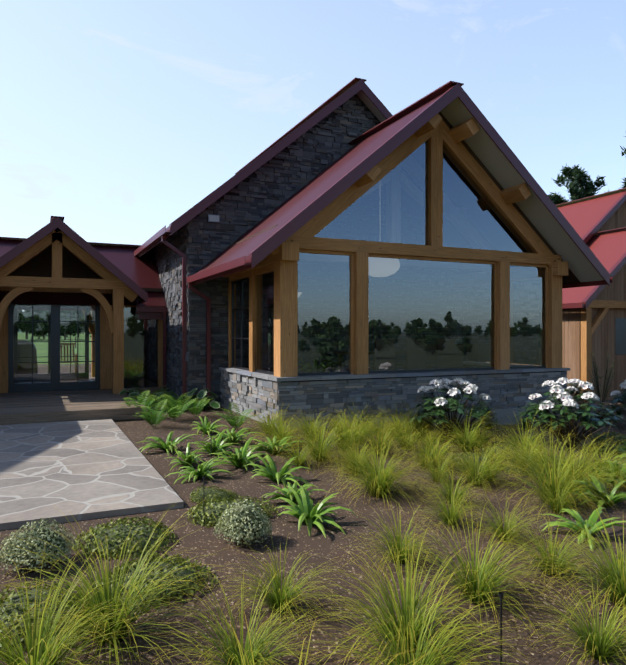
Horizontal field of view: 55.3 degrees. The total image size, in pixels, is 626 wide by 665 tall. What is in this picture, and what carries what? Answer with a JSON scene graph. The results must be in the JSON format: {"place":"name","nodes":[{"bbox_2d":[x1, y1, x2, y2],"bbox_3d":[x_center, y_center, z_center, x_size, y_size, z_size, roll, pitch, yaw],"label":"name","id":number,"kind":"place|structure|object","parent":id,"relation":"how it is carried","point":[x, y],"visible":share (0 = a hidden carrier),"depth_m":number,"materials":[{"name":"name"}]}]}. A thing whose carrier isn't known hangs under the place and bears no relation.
{"place":"outdoors","nodes":[
{"label":"outdoors","id":0,"kind":"place"},
{"bbox_2d":[8,228,140,298],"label":"porch ceiling","id":1,"kind":"structure","parent":0,"point":[40,265],"depth_m":13.81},
{"bbox_2d":[0,230,163,393],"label":"porch frame","id":2,"kind":"object","parent":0,"point":[111,346],"visible":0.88,"depth_m":13.18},
{"bbox_2d":[0,239,166,310],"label":"link roof","id":3,"kind":"structure","parent":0,"point":[142,271],"depth_m":14.98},
{"bbox_2d":[14,378,162,393],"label":"link floor","id":4,"kind":"structure","parent":0,"point":[150,388],"depth_m":15.88,"materials":[{"name":"brown"}]},
{"bbox_2d":[8,303,99,392],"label":"black doors","id":5,"kind":"structure","parent":4,"relation":"on","point":[55,375],"depth_m":13.99,"materials":[{"name":"black"}]},
{"bbox_2d":[14,303,94,383],"bbox_3d":[-6.637,0.257,15.280,1.800,2.070,3.240,0,0,-25],"label":"door glass","id":6,"kind":"object","parent":5,"relation":"attached to","point":[47,342],"visible":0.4,"depth_m":14.12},
{"bbox_2d":[143,94,481,407],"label":"stone wall","id":7,"kind":"structure","parent":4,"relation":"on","point":[322,146],"depth_m":13.80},
{"bbox_2d":[356,90,386,122],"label":"soffit","id":8,"kind":"structure","parent":7,"relation":"attached to","point":[371,106],"depth_m":14.29,"materials":[{"name":"brown"}]},
{"bbox_2d":[82,310,94,376],"bbox_3d":[-7.599,0.092,17.353,2.720,2.520,1.209,0,0,-25],"label":"back porch frame","id":9,"kind":"object","parent":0,"point":[91,329],"depth_m":18.20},
{"bbox_2d":[0,419,183,529],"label":"paving","id":10,"kind":"structure","parent":0,"point":[79,470],"depth_m":6.33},
{"bbox_2d":[0,333,625,664],"bbox_3d":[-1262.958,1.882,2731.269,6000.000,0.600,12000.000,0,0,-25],"label":"ground","id":11,"kind":"structure","parent":0,"point":[240,482],"depth_m":4.24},
{"bbox_2d":[18,310,46,338],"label":"belt tree","id":12,"kind":"object","parent":11,"relation":"on","point":[20,313],"depth_m":138.84,"materials":[{"name":"green plant"}]},
{"bbox_2d":[0,518,76,572],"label":"hebe","id":13,"kind":"object","parent":11,"relation":"on","point":[46,534],"visible":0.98,"depth_m":3.93,"materials":[{"name":"green"}]},
{"bbox_2d":[30,313,47,338],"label":"belt tree","id":14,"kind":"object","parent":11,"relation":"on","point":[38,332],"depth_m":140.96,"materials":[{"name":"green plant"}]},
{"bbox_2d":[0,575,95,654],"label":"shrub","id":15,"kind":"object","parent":11,"relation":"on","point":[15,601],"visible":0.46,"depth_m":3.18,"materials":[{"name":"green"}]},
{"bbox_2d":[60,310,78,339],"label":"belt tree","id":16,"kind":"object","parent":11,"relation":"on","point":[63,316],"depth_m":142.74,"materials":[{"name":"green plant"}]},
{"bbox_2d":[0,389,146,424],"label":"deck","id":17,"kind":"structure","parent":11,"relation":"on","point":[40,407],"depth_m":10.82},
{"bbox_2d":[0,216,167,392],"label":"porch flashings","id":18,"kind":"object","parent":11,"relation":"on","point":[151,312],"visible":0.88,"depth_m":12.76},
{"bbox_2d":[0,545,180,664],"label":"tussock","id":19,"kind":"object","parent":11,"relation":"on","point":[35,655],"visible":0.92,"depth_m":2.76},
{"bbox_2d":[72,516,177,559],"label":"shrub","id":20,"kind":"object","parent":11,"relation":"on","point":[116,534],"visible":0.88,"depth_m":4.38,"materials":[{"name":"green"}]},
{"bbox_2d":[0,499,251,664],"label":"tussock","id":21,"kind":"object","parent":11,"relation":"on","point":[98,597],"visible":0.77,"depth_m":3.11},
{"bbox_2d":[124,307,142,378],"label":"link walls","id":22,"kind":"structure","parent":11,"relation":"on","point":[130,361],"depth_m":17.61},
{"bbox_2d":[124,307,157,387],"bbox_3d":[-4.298,0.457,14.634,0.978,2.150,0.001,0,0,-25],"label":"window","id":23,"kind":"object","parent":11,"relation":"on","point":[138,349],"visible":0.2,"depth_m":14.65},
{"bbox_2d":[119,390,164,409],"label":"fern","id":24,"kind":"object","parent":11,"relation":"on","point":[143,401],"visible":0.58,"depth_m":11.01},
{"bbox_2d":[94,552,217,611],"bbox_3d":[-1.003,1.508,3.731,0.714,0.159,0.780,0,0,45],"label":"shrub","id":25,"kind":"object","parent":11,"relation":"on","point":[155,573],"visible":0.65,"depth_m":3.66,"materials":[{"name":"green"}]},
{"bbox_2d":[134,399,185,427],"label":"fern","id":26,"kind":"object","parent":11,"relation":"on","point":[153,420],"visible":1,"depth_m":9.85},
{"bbox_2d":[137,431,197,455],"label":"lily","id":27,"kind":"object","parent":11,"relation":"on","point":[168,445],"visible":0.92,"depth_m":7.90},
{"bbox_2d":[152,394,201,420],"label":"fern","id":28,"kind":"object","parent":11,"relation":"on","point":[177,409],"visible":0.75,"depth_m":10.66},
{"bbox_2d":[164,442,203,469],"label":"lily","id":29,"kind":"object","parent":11,"relation":"on","point":[189,458],"visible":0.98,"depth_m":7.04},
{"bbox_2d":[175,395,209,416],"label":"fern","id":30,"kind":"object","parent":11,"relation":"on","point":[198,410],"visible":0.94,"depth_m":11.09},
{"bbox_2d":[165,456,233,483],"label":"lily","id":31,"kind":"object","parent":11,"relation":"on","point":[201,471],"visible":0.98,"depth_m":6.43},
{"bbox_2d":[184,388,220,409],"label":"hosta","id":32,"kind":"object","parent":11,"relation":"on","point":[202,395],"visible":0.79,"depth_m":12.15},
{"bbox_2d":[191,416,230,436],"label":"lily","id":33,"kind":"object","parent":11,"relation":"on","point":[206,427],"visible":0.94,"depth_m":9.31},
{"bbox_2d":[185,428,241,456],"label":"lily","id":34,"kind":"object","parent":11,"relation":"on","point":[217,446],"visible":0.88,"depth_m":7.67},
{"bbox_2d":[190,485,238,504],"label":"groundcover","id":35,"kind":"object","parent":11,"relation":"on","point":[209,494],"visible":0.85,"depth_m":5.63,"materials":[{"name":"green"}]},
{"bbox_2d":[186,495,279,528],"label":"groundcover","id":36,"kind":"object","parent":11,"relation":"on","point":[213,511],"visible":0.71,"depth_m":5.04,"materials":[{"name":"green"}]},
{"bbox_2d":[210,402,256,429],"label":"fern","id":37,"kind":"object","parent":11,"relation":"on","point":[231,422],"visible":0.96,"depth_m":9.71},
{"bbox_2d":[205,428,263,444],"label":"lily","id":38,"kind":"object","parent":11,"relation":"on","point":[235,437],"visible":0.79,"depth_m":8.41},
{"bbox_2d":[211,436,269,469],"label":"lily","id":39,"kind":"object","parent":11,"relation":"on","point":[241,458],"visible":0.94,"depth_m":6.94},
{"bbox_2d":[141,568,342,664],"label":"tussock","id":40,"kind":"object","parent":11,"relation":"on","point":[230,648],"visible":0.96,"depth_m":2.80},
{"bbox_2d":[213,499,272,544],"bbox_3d":[-0.522,1.399,4.505,0.441,0.290,0.446,0,0,-18],"label":"hebe","id":41,"kind":"object","parent":11,"relation":"on","point":[244,523],"visible":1,"depth_m":4.40,"materials":[{"name":"green"}]},
{"bbox_2d":[134,77,392,405],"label":"flashings","id":42,"kind":"object","parent":11,"relation":"on","point":[349,90],"visible":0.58,"depth_m":12.98,"materials":[{"name":"red"}]},
{"bbox_2d":[235,402,299,433],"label":"tussock","id":43,"kind":"object","parent":11,"relation":"on","point":[269,422],"visible":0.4,"depth_m":9.34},
{"bbox_2d":[247,436,303,454],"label":"lily","id":44,"kind":"object","parent":11,"relation":"on","point":[270,448],"visible":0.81,"depth_m":7.70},
{"bbox_2d":[240,410,314,451],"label":"tussock","id":45,"kind":"object","parent":11,"relation":"on","point":[279,436],"visible":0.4,"depth_m":8.22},
{"bbox_2d":[245,454,311,487],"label":"lily","id":46,"kind":"object","parent":11,"relation":"on","point":[273,474],"visible":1,"depth_m":6.32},
{"bbox_2d":[237,405,319,449],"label":"tussock","id":47,"kind":"object","parent":11,"relation":"on","point":[272,427],"visible":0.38,"depth_m":8.45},
{"bbox_2d":[198,522,359,640],"bbox_3d":[-0.191,1.433,3.411,0.931,0.563,0.932,0,0,-16],"label":"tussock","id":48,"kind":"object","parent":11,"relation":"on","point":[276,598],"visible":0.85,"depth_m":3.40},
{"bbox_2d":[260,482,326,504],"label":"lily","id":49,"kind":"object","parent":11,"relation":"on","point":[288,493],"visible":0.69,"depth_m":5.53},
{"bbox_2d":[270,437,325,470],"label":"tussock","id":50,"kind":"object","parent":11,"relation":"on","point":[298,462],"visible":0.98,"depth_m":7.03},
{"bbox_2d":[289,407,339,440],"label":"tussock","id":51,"kind":"object","parent":11,"relation":"on","point":[311,428],"visible":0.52,"depth_m":8.88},
{"bbox_2d":[274,485,357,537],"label":"leafy plant","id":52,"kind":"object","parent":11,"relation":"on","point":[306,512],"visible":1,"depth_m":4.92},
{"bbox_2d":[268,411,378,473],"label":"tussock","id":53,"kind":"object","parent":11,"relation":"on","point":[322,446],"visible":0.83,"depth_m":7.41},
{"bbox_2d":[297,400,402,454],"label":"tussock","id":54,"kind":"object","parent":11,"relation":"on","point":[348,436],"visible":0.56,"depth_m":8.01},
{"bbox_2d":[203,419,503,664],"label":"irrigation stakes","id":55,"kind":"object","parent":11,"relation":"on","point":[500,595],"visible":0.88,"depth_m":2.71,"materials":[{"name":"black"}]},
{"bbox_2d":[315,437,393,480],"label":"tussock","id":56,"kind":"object","parent":11,"relation":"on","point":[350,465],"visible":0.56,"depth_m":6.68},
{"bbox_2d":[230,611,479,664],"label":"tussock","id":57,"kind":"object","parent":11,"relation":"on","point":[308,648],"visible":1,"depth_m":2.12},
{"bbox_2d":[313,401,398,445],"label":"tussock","id":58,"kind":"object","parent":11,"relation":"on","point":[362,425],"visible":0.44,"depth_m":8.64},
{"bbox_2d":[314,431,403,478],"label":"tussock","id":59,"kind":"object","parent":11,"relation":"on","point":[355,455],"visible":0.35,"depth_m":6.83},
{"bbox_2d":[336,403,428,460],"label":"tussock","id":60,"kind":"object","parent":11,"relation":"on","point":[383,439],"visible":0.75,"depth_m":7.73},
{"bbox_2d":[310,431,456,514],"bbox_3d":[0.662,1.370,5.806,1.476,0.900,1.483,0,0,29],"label":"tussock","id":61,"kind":"object","parent":11,"relation":"on","point":[378,491],"visible":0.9,"depth_m":5.73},
{"bbox_2d":[328,432,438,509],"bbox_3d":[0.646,1.468,5.926,1.318,0.903,1.205,0,0,34],"label":"tussock","id":62,"kind":"object","parent":11,"relation":"on","point":[392,467],"visible":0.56,"depth_m":5.86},
{"bbox_2d":[220,404,564,428],"bbox_3d":[1.678,1.998,12.682,6.540,0.968,3.370,0,0,-25],"label":"foundation","id":63,"kind":"object","parent":11,"relation":"on","point":[508,413],"visible":0.02,"depth_m":11.74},
{"bbox_2d":[219,364,566,424],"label":"stone wall","id":64,"kind":"structure","parent":63,"relation":"on","point":[244,392],"depth_m":10.74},
{"bbox_2d":[218,361,569,381],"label":"wall cap","id":65,"kind":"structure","parent":64,"relation":"on","point":[305,378],"depth_m":11.01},
{"bbox_2d":[363,402,429,439],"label":"tussock","id":66,"kind":"object","parent":11,"relation":"on","point":[397,420],"visible":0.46,"depth_m":9.32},
{"bbox_2d":[342,495,455,584],"bbox_3d":[0.597,1.495,4.125,0.916,0.686,1.001,0,0,18],"label":"tussock","id":67,"kind":"object","parent":11,"relation":"on","point":[403,559],"visible":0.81,"depth_m":4.11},
{"bbox_2d":[187,81,612,407],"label":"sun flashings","id":68,"kind":"object","parent":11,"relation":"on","point":[451,90],"visible":0.79,"depth_m":10.73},
{"bbox_2d":[298,358,344,372],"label":"shrub","id":69,"kind":"object","parent":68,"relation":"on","point":[310,368],"visible":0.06,"depth_m":10.67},
{"bbox_2d":[298,257,399,296],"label":"lamps","id":70,"kind":"object","parent":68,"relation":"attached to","point":[393,269],"depth_m":11.48,"materials":[{"name":"white"}]},
{"bbox_2d":[263,339,462,372],"bbox_3d":[1.599,0.647,13.208,5.400,1.030,2.250,0,0,-25],"label":"sun furniture","id":71,"kind":"object","parent":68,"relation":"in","point":[435,351],"depth_m":12.44,"materials":[{"name":"brown"}]},
{"bbox_2d":[374,411,448,453],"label":"tussock","id":72,"kind":"object","parent":11,"relation":"on","point":[405,443],"visible":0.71,"depth_m":8.31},
{"bbox_2d":[286,563,537,664],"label":"tussock","id":73,"kind":"object","parent":11,"relation":"on","point":[438,657],"visible":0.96,"depth_m":2.70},
{"bbox_2d":[379,394,450,438],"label":"tussock","id":74,"kind":"object","parent":11,"relation":"on","point":[420,426],"visible":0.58,"depth_m":9.46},
{"bbox_2d":[284,523,547,664],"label":"tussock","id":75,"kind":"object","parent":11,"relation":"on","point":[406,597],"visible":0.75,"depth_m":3.04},
{"bbox_2d":[386,432,461,473],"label":"tussock","id":76,"kind":"object","parent":11,"relation":"on","point":[420,460],"visible":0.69,"depth_m":7.08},
{"bbox_2d":[391,429,477,474],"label":"tussock","id":77,"kind":"object","parent":11,"relation":"on","point":[435,451],"visible":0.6,"depth_m":7.22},
{"bbox_2d":[402,444,475,486],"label":"tussock","id":78,"kind":"object","parent":11,"relation":"on","point":[441,469],"visible":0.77,"depth_m":6.40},
{"bbox_2d":[397,474,498,536],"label":"tussock","id":79,"kind":"object","parent":11,"relation":"on","point":[454,518],"visible":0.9,"depth_m":4.92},
{"bbox_2d":[409,457,495,513],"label":"tussock","id":80,"kind":"object","parent":11,"relation":"on","point":[447,490],"visible":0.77,"depth_m":5.54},
{"bbox_2d":[409,377,499,441],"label":"rhododendron","id":81,"kind":"object","parent":11,"relation":"on","point":[476,412],"visible":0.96,"depth_m":9.06,"materials":[{"name":"green plant"}]},
{"bbox_2d":[430,407,508,453],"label":"tussock","id":82,"kind":"object","parent":11,"relation":"on","point":[468,441],"visible":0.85,"depth_m":8.37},
{"bbox_2d":[449,451,502,469],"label":"ornamental grass","id":83,"kind":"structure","parent":11,"relation":"on","point":[473,454],"depth_m":7.34,"materials":[{"name":"green"}]},
{"bbox_2d":[384,502,579,642],"bbox_3d":[0.945,1.423,3.581,1.257,0.725,1.380,0,0,29],"label":"tussock","id":84,"kind":"object","parent":11,"relation":"on","point":[477,587],"visible":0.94,"depth_m":3.54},
{"bbox_2d":[428,434,539,497],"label":"tussock","id":85,"kind":"object","parent":11,"relation":"on","point":[473,472],"visible":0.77,"depth_m":6.33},
{"bbox_2d":[453,441,525,488],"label":"tussock","id":86,"kind":"object","parent":11,"relation":"on","point":[490,473],"visible":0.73,"depth_m":6.51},
{"bbox_2d":[472,442,539,461],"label":"ornamental grass","id":87,"kind":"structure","parent":11,"relation":"on","point":[499,447],"depth_m":8.10,"materials":[{"name":"green"}]},
{"bbox_2d":[452,482,560,551],"bbox_3d":[1.458,1.448,4.572,0.930,0.568,0.935,0,0,-36],"label":"tussock","id":88,"kind":"object","parent":11,"relation":"on","point":[500,530],"visible":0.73,"depth_m":4.54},
{"bbox_2d":[478,412,572,456],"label":"tussock","id":89,"kind":"object","parent":11,"relation":"on","point":[526,436],"visible":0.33,"depth_m":8.30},
{"bbox_2d":[473,425,586,482],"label":"tussock","id":90,"kind":"object","parent":11,"relation":"on","point":[524,455],"visible":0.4,"depth_m":7.11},
{"bbox_2d":[467,420,625,530],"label":"tussock","id":91,"kind":"object","parent":11,"relation":"on","point":[551,480],"visible":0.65,"depth_m":5.64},
{"bbox_2d":[481,496,625,597],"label":"tussock","id":92,"kind":"object","parent":11,"relation":"on","point":[554,572],"visible":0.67,"depth_m":3.91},
{"bbox_2d":[489,423,622,488],"bbox_3d":[2.587,1.466,6.604,1.691,0.889,1.541,0,0,28],"label":"tussock","id":93,"kind":"object","parent":11,"relation":"on","point":[549,465],"visible":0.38,"depth_m":6.71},
{"bbox_2d":[520,470,605,517],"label":"tussock","id":94,"kind":"object","parent":11,"relation":"on","point":[556,508],"visible":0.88,"depth_m":5.36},
{"bbox_2d":[506,431,625,503],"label":"tussock","id":95,"kind":"object","parent":11,"relation":"on","point":[573,468],"visible":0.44,"depth_m":6.23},
{"bbox_2d":[515,566,625,664],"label":"tussock","id":96,"kind":"object","parent":11,"relation":"on","point":[599,647],"visible":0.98,"depth_m":2.94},
{"bbox_2d":[515,377,625,449],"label":"rhododendron","id":97,"kind":"object","parent":11,"relation":"on","point":[558,393],"visible":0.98,"depth_m":8.84,"materials":[{"name":"green plant"}]},
{"bbox_2d":[517,498,625,631],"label":"tussock","id":98,"kind":"object","parent":11,"relation":"on","point":[618,588],"visible":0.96,"depth_m":3.56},
{"bbox_2d":[548,163,606,204],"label":"pine tree","id":99,"kind":"object","parent":11,"relation":"on","point":[576,176],"visible":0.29,"depth_m":76.75,"materials":[{"name":"green plant"}]},
{"bbox_2d":[540,507,625,549],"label":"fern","id":100,"kind":"object","parent":11,"relation":"on","point":[593,518],"visible":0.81,"depth_m":4.68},
{"bbox_2d":[548,455,624,501],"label":"tussock","id":101,"kind":"object","parent":11,"relation":"on","point":[601,481],"visible":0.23,"depth_m":5.97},
{"bbox_2d":[553,423,625,489],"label":"tussock","id":102,"kind":"object","parent":11,"relation":"on","point":[602,459],"visible":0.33,"depth_m":7.00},
{"bbox_2d":[565,474,625,507],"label":"lily","id":103,"kind":"object","parent":11,"relation":"on","point":[615,498],"visible":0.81,"depth_m":5.62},
{"bbox_2d":[587,349,618,404],"bbox_3d":[8.055,1.300,16.651,0.828,1.644,0.895,0,0,24],"label":"manuka","id":104,"kind":"object","parent":11,"relation":"on","point":[598,393],"visible":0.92,"depth_m":16.56,"materials":[{"name":"green plant"}]},
{"bbox_2d":[583,441,622,455],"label":"groundcover","id":105,"kind":"object","parent":11,"relation":"on","point":[603,446],"visible":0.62,"depth_m":8.90,"materials":[{"name":"green"}]},
{"bbox_2d":[589,431,625,444],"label":"groundcover","id":106,"kind":"object","parent":11,"relation":"on","point":[615,437],"visible":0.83,"depth_m":9.97,"materials":[{"name":"green"}]},
{"bbox_2d":[592,460,625,490],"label":"tussock","id":107,"kind":"object","parent":11,"relation":"on","point":[616,475],"visible":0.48,"depth_m":6.51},
{"bbox_2d":[605,380,625,414],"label":"rhododendron","id":108,"kind":"object","parent":11,"relation":"on","point":[620,397],"visible":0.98,"depth_m":12.28,"materials":[{"name":"green plant"}]},
{"bbox_2d":[0,0,625,313],"label":"sky","id":109,"kind":"structure","parent":0,"point":[118,118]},
{"bbox_2d":[226,112,562,274],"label":"dark boards","id":110,"kind":"object","parent":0,"point":[490,175],"visible":0.1,"depth_m":11.97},
{"bbox_2d":[223,114,567,376],"bbox_3d":[1.764,-1.662,12.496,6.554,4.807,3.760,0,0,-25],"label":"timber frame","id":111,"kind":"object","parent":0,"point":[435,133],"visible":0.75,"depth_m":11.26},
{"bbox_2d":[195,93,443,273],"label":"roof","id":112,"kind":"structure","parent":111,"relation":"on","point":[297,202],"depth_m":11.43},
{"bbox_2d":[231,277,545,375],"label":"black frames","id":113,"kind":"object","parent":111,"relation":"in","point":[242,308],"visible":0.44,"depth_m":11.78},
{"bbox_2d":[233,143,544,372],"bbox_3d":[1.676,-1.509,12.687,6.180,4.441,2.960,0,0,-25],"label":"window glass","id":114,"kind":"object","parent":113,"relation":"in","point":[525,322],"visible":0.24,"depth_m":11.77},
{"bbox_2d":[299,154,492,270],"bbox_3d":[1.701,-2.600,12.633,6.534,2.861,0.220,0,0,-25],"label":"sun truss","id":115,"kind":"object","parent":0,"point":[389,214],"depth_m":12.73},
{"bbox_2d":[385,143,579,283],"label":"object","id":116,"kind":"structure","parent":0,"point":[571,277],"depth_m":13.26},
{"bbox_2d":[440,97,603,281],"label":"roof soffit","id":117,"kind":"structure","parent":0,"point":[481,144],"depth_m":11.84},
{"bbox_2d":[488,201,625,401],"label":"wood siding","id":118,"kind":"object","parent":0,"point":[603,339],"depth_m":19.24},
{"bbox_2d":[615,318,625,354],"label":"barn window","id":119,"kind":"structure","parent":118,"relation":"in","point":[620,336],"depth_m":19.48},
{"bbox_2d":[557,190,625,303],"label":"barn roof","id":120,"kind":"structure","parent":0,"point":[608,250],"depth_m":21.23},
{"bbox_2d":[555,188,625,309],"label":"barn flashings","id":121,"kind":"object","parent":120,"relation":"attached to","point":[590,297],"visible":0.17,"depth_m":21.15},
{"bbox_2d":[581,300,625,402],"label":"barn frame","id":122,"kind":"object","parent":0,"point":[589,326],"visible":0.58,"depth_m":18.62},
{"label":"back deck","id":123,"kind":"structure","parent":0,"visible":0},
{"bbox_2d":[18,342,37,373],"bbox_3d":[-8.743,0.792,17.808,1.006,1.120,0.600,0,0,-25],"label":"bbq cover","id":124,"kind":"object","parent":123,"relation":"on","point":[28,370],"depth_m":17.65,"materials":[{"name":"grey"}]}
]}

